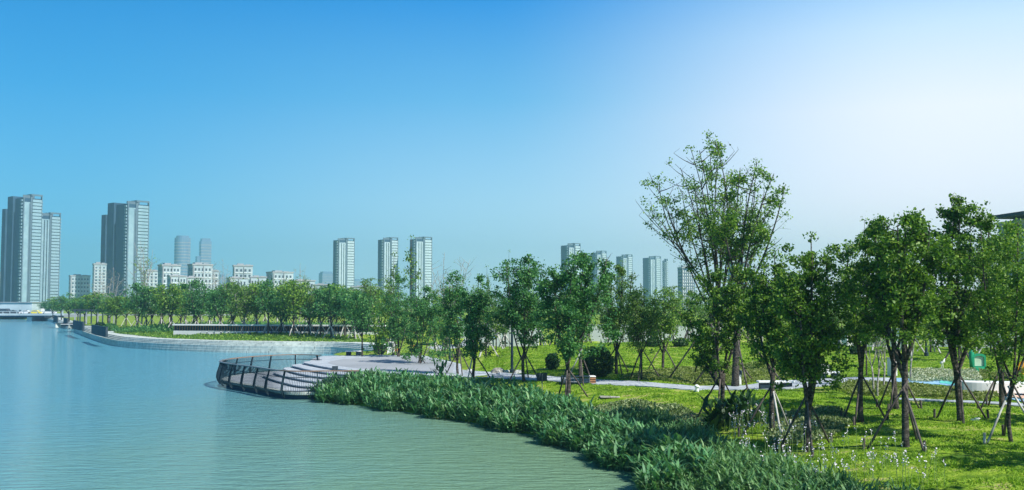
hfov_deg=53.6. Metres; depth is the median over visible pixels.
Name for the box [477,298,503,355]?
park tree
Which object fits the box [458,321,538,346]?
site hoarding
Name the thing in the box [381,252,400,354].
sparse tree
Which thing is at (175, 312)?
park tree
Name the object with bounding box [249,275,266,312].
apartment block
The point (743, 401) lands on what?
canna clump
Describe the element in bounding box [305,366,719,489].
waterside reeds
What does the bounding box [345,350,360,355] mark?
stone bench
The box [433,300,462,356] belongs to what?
park tree
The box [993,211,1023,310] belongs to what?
apartment block
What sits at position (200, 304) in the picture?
park tree
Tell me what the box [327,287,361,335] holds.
park tree
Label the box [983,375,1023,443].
tree support
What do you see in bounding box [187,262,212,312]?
apartment block
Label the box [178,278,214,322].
park tree
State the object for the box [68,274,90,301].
apartment block
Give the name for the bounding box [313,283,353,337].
park tree
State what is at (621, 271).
broadleaf tree
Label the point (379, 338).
park tree
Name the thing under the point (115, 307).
tree
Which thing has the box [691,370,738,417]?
tree support
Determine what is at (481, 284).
belt tree
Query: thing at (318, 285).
apartment block
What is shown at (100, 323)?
round bush
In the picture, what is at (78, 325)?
parapet screen
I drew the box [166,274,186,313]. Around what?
apartment block
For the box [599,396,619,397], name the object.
flat rock
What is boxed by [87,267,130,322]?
sparse tree
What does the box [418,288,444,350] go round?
park tree
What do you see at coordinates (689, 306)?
park tree
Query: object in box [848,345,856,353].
round bush
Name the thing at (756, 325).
broadleaf tree
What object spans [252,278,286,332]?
park tree
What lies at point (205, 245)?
glass tower
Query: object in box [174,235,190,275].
glass tower
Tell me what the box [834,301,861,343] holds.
park tree
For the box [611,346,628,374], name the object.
tree support
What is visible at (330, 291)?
park tree
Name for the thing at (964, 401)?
kerb path
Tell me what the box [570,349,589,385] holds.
tree support
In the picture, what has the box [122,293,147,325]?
park tree
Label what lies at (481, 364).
tree support
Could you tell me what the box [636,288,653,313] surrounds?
belt tree
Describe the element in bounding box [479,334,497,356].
tree support
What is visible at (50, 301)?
willow tree
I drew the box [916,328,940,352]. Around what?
tree support
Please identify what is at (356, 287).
apartment block
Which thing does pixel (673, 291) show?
belt tree
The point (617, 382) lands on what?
path
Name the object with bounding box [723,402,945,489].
flower stalks
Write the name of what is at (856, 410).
tree support
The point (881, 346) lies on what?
sapling
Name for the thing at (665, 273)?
residential tower
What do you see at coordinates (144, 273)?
sparse tree
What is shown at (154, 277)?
apartment block
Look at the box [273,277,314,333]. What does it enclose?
park tree
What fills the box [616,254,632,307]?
residential tower
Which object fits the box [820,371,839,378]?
stone bench
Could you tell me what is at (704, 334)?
broadleaf tree
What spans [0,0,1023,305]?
sky
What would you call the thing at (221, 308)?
park tree
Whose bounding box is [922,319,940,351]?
park tree
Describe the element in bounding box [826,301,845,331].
park tree
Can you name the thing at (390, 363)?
lookout platform
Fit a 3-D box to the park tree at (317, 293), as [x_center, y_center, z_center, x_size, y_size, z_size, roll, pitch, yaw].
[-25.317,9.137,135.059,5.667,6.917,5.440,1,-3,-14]
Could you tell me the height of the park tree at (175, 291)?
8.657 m
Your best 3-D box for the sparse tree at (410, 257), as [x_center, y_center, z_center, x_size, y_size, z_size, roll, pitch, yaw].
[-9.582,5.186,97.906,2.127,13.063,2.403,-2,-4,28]
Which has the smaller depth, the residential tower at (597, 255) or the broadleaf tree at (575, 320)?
the broadleaf tree at (575, 320)
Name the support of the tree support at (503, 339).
on the ground at (156, 320)
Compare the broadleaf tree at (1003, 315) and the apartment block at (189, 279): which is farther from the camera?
the apartment block at (189, 279)
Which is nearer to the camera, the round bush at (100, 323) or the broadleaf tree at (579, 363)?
the broadleaf tree at (579, 363)
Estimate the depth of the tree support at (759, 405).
38.32 m
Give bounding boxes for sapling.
[865,326,883,388]
[870,309,891,395]
[874,333,896,384]
[898,324,928,377]
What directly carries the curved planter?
on the ground at (156, 320)
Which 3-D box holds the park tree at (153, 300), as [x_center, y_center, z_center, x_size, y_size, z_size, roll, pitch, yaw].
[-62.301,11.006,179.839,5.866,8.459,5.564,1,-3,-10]
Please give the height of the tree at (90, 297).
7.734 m
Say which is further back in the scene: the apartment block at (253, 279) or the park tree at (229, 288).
the apartment block at (253, 279)
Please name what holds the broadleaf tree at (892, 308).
on the ground at (156, 320)
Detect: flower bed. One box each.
[908,367,982,381]
[979,368,1012,378]
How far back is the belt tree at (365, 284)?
151.76 m
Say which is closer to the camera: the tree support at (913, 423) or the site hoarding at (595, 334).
the tree support at (913, 423)
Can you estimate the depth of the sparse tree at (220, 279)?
199.84 m
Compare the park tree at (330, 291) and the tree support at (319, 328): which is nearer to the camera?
the tree support at (319, 328)
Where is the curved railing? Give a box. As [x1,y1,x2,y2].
[216,354,359,397]
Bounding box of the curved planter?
[961,380,1023,394]
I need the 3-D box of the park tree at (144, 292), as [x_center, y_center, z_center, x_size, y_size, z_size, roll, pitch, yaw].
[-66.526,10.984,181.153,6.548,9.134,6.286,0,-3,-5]
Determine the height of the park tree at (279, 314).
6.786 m
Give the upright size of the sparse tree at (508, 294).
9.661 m
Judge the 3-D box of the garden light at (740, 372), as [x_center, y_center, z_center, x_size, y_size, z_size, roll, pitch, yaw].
[12.626,7.355,56.203,0.272,0.880,0.278,3,-4,-39]
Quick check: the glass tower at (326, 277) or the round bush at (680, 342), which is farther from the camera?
the glass tower at (326, 277)
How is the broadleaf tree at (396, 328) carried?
on the ground at (156, 320)
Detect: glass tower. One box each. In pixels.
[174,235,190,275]
[195,238,211,263]
[219,274,224,286]
[319,271,332,283]
[354,279,359,285]
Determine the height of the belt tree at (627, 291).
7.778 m
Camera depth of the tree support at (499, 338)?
96.43 m
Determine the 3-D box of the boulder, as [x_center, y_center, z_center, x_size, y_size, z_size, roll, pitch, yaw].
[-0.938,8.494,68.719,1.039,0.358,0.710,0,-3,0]
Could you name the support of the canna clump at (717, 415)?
on the ground at (156, 320)
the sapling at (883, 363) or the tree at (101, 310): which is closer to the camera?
the sapling at (883, 363)
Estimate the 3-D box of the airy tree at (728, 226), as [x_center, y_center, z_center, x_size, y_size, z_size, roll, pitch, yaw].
[12.626,1.565,56.042,5.224,13.046,5.422,0,-3,0]
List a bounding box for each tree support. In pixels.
[263,320,275,333]
[303,320,314,334]
[315,321,326,335]
[323,323,336,337]
[425,336,438,353]
[446,345,471,375]
[467,356,490,379]
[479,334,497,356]
[487,331,504,348]
[498,334,510,347]
[508,348,536,381]
[558,364,587,396]
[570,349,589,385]
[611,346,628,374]
[630,346,658,380]
[648,342,675,368]
[669,314,754,381]
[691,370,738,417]
[693,331,780,389]
[737,380,790,436]
[774,390,832,455]
[840,367,888,425]
[862,380,926,451]
[876,359,921,410]
[899,339,924,355]
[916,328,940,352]
[933,364,989,423]
[944,333,968,359]
[977,362,1023,408]
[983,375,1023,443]
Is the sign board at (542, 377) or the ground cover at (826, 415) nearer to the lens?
the ground cover at (826, 415)
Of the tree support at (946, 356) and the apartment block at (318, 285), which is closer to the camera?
the tree support at (946, 356)
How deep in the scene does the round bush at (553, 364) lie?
69.12 m
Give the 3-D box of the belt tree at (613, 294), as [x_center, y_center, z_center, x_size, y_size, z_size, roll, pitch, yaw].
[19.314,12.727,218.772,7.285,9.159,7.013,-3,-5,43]
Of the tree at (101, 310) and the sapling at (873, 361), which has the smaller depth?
the sapling at (873, 361)
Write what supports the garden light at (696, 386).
on the ground at (156, 320)
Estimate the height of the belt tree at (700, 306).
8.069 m
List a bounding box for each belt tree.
[352,278,383,323]
[377,284,409,311]
[470,282,492,306]
[486,287,506,311]
[590,285,614,322]
[615,290,631,309]
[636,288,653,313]
[649,285,691,322]
[684,289,709,319]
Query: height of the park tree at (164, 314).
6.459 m
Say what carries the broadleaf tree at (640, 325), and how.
on the ground at (156, 320)
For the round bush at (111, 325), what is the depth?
177.71 m
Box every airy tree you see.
[637,129,792,377]
[697,158,790,385]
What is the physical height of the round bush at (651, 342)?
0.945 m
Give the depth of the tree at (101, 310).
204.29 m
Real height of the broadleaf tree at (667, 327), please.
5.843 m
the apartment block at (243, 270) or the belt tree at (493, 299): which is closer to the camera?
the belt tree at (493, 299)
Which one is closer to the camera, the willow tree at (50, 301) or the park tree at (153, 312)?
the park tree at (153, 312)
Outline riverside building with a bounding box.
[0,302,48,310]
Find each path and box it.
[457,370,889,390]
[897,378,1023,401]
[899,398,1023,406]
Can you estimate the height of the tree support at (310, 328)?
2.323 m
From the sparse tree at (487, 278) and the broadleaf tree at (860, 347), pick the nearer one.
the broadleaf tree at (860, 347)
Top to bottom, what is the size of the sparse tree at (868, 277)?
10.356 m
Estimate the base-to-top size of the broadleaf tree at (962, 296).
8.967 m
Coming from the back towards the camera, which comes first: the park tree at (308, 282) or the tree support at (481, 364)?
the park tree at (308, 282)
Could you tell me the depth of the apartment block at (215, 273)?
558.24 m
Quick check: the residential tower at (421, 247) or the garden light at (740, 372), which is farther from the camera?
the residential tower at (421, 247)
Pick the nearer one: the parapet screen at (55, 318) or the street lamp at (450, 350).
the street lamp at (450, 350)
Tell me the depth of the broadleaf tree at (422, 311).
80.01 m
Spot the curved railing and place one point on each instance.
(222, 373)
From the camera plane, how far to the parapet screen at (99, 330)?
149.71 m
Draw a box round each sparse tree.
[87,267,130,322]
[126,241,163,324]
[203,260,240,320]
[294,263,307,321]
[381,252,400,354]
[401,234,421,354]
[422,253,471,344]
[482,264,490,354]
[506,250,512,348]
[615,260,625,340]
[856,216,871,375]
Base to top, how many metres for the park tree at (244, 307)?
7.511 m
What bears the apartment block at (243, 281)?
on the ground at (156, 320)
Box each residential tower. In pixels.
[0,194,42,301]
[40,212,61,301]
[100,200,149,299]
[333,238,354,290]
[378,237,397,306]
[410,237,431,306]
[561,243,580,292]
[591,251,606,293]
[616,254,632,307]
[643,256,660,306]
[662,259,667,300]
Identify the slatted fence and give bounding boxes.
[172,324,385,334]
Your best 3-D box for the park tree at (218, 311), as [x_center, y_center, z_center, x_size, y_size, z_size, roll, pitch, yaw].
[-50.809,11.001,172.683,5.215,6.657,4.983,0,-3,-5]
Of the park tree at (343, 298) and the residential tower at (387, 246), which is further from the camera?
the residential tower at (387, 246)
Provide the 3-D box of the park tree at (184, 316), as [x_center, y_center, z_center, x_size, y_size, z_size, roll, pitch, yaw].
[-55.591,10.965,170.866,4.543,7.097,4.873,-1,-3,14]
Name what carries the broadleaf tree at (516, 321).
on the ground at (156, 320)
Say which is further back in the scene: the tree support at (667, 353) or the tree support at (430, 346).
the tree support at (430, 346)
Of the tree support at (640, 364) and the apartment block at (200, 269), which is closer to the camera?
the tree support at (640, 364)
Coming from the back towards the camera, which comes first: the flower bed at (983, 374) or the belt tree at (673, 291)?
the belt tree at (673, 291)
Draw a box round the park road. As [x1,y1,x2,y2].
[430,339,467,349]
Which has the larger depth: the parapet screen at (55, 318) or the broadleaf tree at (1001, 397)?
the parapet screen at (55, 318)
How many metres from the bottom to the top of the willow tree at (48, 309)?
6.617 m
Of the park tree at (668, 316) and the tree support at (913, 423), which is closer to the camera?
the tree support at (913, 423)
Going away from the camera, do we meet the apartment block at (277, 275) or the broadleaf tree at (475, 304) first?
the broadleaf tree at (475, 304)
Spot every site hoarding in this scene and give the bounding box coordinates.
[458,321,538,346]
[584,324,697,342]
[840,327,907,346]
[929,332,1018,347]
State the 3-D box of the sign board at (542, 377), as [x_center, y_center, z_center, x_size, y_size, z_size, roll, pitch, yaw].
[1.642,7.668,55.518,0.588,1.300,0.110,1,-3,-14]
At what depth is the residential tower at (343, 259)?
1085.78 m
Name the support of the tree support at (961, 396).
on the ground at (156, 320)
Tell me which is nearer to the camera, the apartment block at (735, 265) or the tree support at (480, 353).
the tree support at (480, 353)
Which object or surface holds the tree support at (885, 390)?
on the ground at (156, 320)
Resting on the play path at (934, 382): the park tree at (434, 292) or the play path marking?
the play path marking
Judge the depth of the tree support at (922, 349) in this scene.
79.36 m
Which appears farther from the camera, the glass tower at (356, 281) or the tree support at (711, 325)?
the glass tower at (356, 281)
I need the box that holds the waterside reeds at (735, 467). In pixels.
[539,401,920,489]
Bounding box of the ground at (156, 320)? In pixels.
[0,306,1023,489]
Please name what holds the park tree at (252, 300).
on the ground at (156, 320)
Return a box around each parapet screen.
[53,315,57,322]
[63,318,68,325]
[73,320,84,330]
[91,324,107,336]
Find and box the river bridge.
[0,310,228,320]
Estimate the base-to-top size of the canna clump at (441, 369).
1.457 m
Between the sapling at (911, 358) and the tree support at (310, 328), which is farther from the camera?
the tree support at (310, 328)
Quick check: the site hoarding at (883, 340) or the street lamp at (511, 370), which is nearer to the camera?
the street lamp at (511, 370)
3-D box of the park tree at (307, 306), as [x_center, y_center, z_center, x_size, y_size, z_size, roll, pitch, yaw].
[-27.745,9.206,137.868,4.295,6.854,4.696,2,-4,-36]
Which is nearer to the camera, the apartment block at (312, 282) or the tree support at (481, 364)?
the tree support at (481, 364)
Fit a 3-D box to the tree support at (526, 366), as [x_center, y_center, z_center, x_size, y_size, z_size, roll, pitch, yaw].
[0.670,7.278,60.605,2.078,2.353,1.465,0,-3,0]
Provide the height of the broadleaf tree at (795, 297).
7.769 m
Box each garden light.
[694,384,699,391]
[739,370,741,384]
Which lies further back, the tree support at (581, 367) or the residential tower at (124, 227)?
the residential tower at (124, 227)
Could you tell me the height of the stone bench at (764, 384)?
0.490 m
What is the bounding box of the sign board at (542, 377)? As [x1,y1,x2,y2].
[537,373,546,390]
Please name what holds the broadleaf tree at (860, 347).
on the ground at (156, 320)
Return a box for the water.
[0,319,638,489]
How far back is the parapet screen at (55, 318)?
264.02 m
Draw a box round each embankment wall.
[43,317,72,328]
[74,325,396,353]
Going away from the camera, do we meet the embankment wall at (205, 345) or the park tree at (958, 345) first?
the park tree at (958, 345)
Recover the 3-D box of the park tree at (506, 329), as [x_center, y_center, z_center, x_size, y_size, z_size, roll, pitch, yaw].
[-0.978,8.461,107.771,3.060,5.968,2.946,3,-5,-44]
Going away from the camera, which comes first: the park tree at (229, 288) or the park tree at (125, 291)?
the park tree at (229, 288)
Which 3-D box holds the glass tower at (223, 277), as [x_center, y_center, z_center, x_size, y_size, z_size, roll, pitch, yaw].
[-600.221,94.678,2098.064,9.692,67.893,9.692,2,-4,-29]
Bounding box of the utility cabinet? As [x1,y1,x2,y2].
[886,357,896,375]
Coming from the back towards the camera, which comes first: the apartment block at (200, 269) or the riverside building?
the apartment block at (200, 269)
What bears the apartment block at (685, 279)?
on the ground at (156, 320)
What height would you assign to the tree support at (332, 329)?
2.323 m
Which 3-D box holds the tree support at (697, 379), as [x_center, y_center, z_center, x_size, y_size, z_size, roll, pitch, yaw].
[12.521,5.884,55.286,4.043,4.076,4.276,3,-4,-37]
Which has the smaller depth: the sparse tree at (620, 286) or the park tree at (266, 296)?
the sparse tree at (620, 286)
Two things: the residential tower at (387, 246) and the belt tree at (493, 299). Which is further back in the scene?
the residential tower at (387, 246)
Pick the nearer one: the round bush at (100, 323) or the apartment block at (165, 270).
the round bush at (100, 323)
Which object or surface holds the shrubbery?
on the ground at (156, 320)
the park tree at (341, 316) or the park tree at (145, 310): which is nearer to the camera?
the park tree at (341, 316)
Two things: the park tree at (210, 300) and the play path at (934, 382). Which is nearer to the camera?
the play path at (934, 382)
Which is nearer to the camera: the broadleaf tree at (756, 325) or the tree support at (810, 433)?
the tree support at (810, 433)
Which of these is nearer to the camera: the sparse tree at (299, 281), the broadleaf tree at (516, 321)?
the broadleaf tree at (516, 321)
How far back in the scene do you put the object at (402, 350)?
101.03 m
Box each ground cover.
[114,330,372,341]
[593,398,707,424]
[619,361,807,384]
[767,405,851,443]
[833,378,998,399]
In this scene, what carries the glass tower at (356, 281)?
on the ground at (156, 320)
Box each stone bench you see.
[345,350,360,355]
[756,380,794,388]
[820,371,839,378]
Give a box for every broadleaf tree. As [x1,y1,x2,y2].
[365,275,424,356]
[391,284,452,362]
[433,269,470,373]
[458,273,498,377]
[481,253,554,381]
[530,250,622,396]
[561,272,606,383]
[593,264,647,373]
[616,289,667,379]
[640,287,683,368]
[673,261,770,405]
[733,250,806,428]
[758,231,869,451]
[822,234,899,422]
[837,206,968,447]
[854,226,928,408]
[910,193,1019,420]
[949,217,1023,442]
[967,238,1023,407]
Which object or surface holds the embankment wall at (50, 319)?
on the ground at (156, 320)
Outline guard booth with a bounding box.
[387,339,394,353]
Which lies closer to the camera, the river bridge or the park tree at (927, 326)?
the park tree at (927, 326)
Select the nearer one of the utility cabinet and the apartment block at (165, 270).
the utility cabinet
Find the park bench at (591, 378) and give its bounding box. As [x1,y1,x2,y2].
[561,375,595,382]
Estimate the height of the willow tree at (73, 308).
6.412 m
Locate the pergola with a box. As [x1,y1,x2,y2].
[71,309,114,323]
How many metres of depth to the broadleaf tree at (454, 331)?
67.91 m
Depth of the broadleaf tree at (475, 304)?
62.44 m
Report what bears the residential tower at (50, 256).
on the ground at (156, 320)
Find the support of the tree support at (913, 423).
on the ground at (156, 320)
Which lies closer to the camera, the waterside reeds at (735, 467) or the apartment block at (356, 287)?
the waterside reeds at (735, 467)
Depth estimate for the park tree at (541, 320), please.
103.52 m
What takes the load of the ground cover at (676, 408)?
on the ground at (156, 320)
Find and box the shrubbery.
[111,320,408,332]
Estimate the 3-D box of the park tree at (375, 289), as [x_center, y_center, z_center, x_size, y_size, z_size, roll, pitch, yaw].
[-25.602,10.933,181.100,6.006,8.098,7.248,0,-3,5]
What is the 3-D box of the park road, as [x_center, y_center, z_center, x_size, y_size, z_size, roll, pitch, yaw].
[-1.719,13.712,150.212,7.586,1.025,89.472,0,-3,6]
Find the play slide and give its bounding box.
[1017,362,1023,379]
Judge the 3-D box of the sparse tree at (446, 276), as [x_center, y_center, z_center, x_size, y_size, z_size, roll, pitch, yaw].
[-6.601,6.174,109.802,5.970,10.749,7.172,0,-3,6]
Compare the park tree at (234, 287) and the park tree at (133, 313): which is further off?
the park tree at (133, 313)
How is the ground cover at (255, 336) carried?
on the ground at (156, 320)
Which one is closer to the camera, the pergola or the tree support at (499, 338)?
the tree support at (499, 338)
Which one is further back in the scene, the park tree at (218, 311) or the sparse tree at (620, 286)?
the park tree at (218, 311)
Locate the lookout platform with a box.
[223,355,460,398]
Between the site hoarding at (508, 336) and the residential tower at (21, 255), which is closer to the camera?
the site hoarding at (508, 336)
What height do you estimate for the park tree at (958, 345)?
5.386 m
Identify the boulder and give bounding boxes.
[491,368,504,372]
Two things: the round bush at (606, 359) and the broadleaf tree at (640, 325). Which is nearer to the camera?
the broadleaf tree at (640, 325)
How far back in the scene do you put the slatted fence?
142.62 m
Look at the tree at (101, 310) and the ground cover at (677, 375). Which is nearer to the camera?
the ground cover at (677, 375)
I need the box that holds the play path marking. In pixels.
[940,381,952,383]
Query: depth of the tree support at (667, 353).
66.75 m
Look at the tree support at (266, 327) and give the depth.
140.49 m
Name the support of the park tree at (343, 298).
on the ground at (156, 320)
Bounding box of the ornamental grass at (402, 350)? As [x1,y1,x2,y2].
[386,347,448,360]
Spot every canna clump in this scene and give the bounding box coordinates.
[429,359,451,376]
[696,394,735,430]
[712,387,784,426]
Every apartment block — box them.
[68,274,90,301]
[92,262,106,298]
[143,269,157,302]
[158,263,180,292]
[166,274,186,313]
[186,276,201,311]
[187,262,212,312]
[212,270,218,288]
[226,276,247,312]
[232,263,252,285]
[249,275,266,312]
[266,270,293,287]
[291,279,315,310]
[313,283,327,313]
[350,285,378,313]
[677,266,694,309]
[728,260,744,283]
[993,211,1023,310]
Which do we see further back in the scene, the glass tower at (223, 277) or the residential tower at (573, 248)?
the glass tower at (223, 277)
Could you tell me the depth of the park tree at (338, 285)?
189.63 m
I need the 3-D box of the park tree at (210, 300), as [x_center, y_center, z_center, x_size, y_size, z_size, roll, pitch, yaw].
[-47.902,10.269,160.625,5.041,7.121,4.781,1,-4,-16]
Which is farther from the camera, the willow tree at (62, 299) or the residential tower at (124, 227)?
the residential tower at (124, 227)
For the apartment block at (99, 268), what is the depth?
796.79 m
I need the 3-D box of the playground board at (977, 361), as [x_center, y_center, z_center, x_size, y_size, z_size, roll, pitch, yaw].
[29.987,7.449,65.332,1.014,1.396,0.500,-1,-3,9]
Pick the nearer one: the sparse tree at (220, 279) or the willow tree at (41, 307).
the sparse tree at (220, 279)
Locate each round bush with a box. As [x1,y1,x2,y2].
[95,322,104,325]
[104,323,116,330]
[545,352,560,369]
[582,346,616,376]
[645,337,660,345]
[672,337,688,345]
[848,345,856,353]
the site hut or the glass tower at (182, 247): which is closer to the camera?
the site hut
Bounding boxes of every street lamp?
[448,325,450,360]
[509,316,513,372]
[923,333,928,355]
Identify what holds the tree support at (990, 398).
on the ground at (156, 320)
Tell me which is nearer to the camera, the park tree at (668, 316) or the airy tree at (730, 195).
the airy tree at (730, 195)
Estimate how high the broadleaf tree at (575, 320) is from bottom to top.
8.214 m
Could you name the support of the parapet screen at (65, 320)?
on the embankment wall at (205, 345)
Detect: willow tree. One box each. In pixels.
[35,301,49,309]
[41,300,60,317]
[47,297,68,319]
[51,292,84,321]
[64,298,82,320]
[67,296,92,322]
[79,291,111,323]
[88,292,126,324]
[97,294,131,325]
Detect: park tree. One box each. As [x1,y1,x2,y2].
[113,290,133,325]
[119,281,154,326]
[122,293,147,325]
[135,294,160,324]
[140,286,156,324]
[144,284,174,323]
[149,280,190,326]
[150,297,169,322]
[163,291,190,322]
[177,283,211,323]
[177,291,191,323]
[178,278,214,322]
[201,287,220,317]
[202,294,224,320]
[205,286,234,323]
[217,276,246,323]
[217,282,248,321]
[224,284,255,323]
[242,278,273,323]
[250,284,278,320]
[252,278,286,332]
[265,291,302,332]
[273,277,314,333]
[296,279,320,323]
[296,288,325,333]
[300,288,337,336]
[313,282,344,319]
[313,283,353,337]
[325,281,350,322]
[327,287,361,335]
[332,289,376,337]
[343,292,383,355]
[359,285,384,314]
[361,294,400,354]
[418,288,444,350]
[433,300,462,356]
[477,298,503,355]
[488,305,509,348]
[495,300,510,346]
[529,292,553,344]
[595,305,617,342]
[664,301,685,339]
[674,292,701,337]
[692,296,710,331]
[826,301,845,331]
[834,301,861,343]
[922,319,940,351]
[951,294,966,360]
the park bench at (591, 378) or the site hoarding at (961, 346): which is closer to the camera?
the park bench at (591, 378)
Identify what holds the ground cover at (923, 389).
on the ground at (156, 320)
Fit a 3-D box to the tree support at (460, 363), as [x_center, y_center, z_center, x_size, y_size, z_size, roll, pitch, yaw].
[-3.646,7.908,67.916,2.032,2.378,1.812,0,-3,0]
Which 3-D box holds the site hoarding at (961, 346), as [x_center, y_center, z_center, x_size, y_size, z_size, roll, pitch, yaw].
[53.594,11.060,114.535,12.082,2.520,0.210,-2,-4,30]
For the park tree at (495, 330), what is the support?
on the ground at (156, 320)
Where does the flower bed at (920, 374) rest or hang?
on the ground at (156, 320)
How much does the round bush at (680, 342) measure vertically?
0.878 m
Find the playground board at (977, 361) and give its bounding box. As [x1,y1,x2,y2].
[969,350,985,370]
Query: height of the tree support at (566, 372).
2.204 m
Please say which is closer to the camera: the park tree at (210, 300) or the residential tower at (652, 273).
the park tree at (210, 300)
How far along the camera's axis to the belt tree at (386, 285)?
160.64 m
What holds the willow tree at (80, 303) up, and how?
on the ground at (156, 320)
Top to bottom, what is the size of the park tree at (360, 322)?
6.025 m
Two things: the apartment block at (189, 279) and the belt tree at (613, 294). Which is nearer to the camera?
the belt tree at (613, 294)
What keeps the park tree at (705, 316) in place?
on the ground at (156, 320)
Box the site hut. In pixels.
[841,335,853,345]
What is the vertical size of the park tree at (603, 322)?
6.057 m

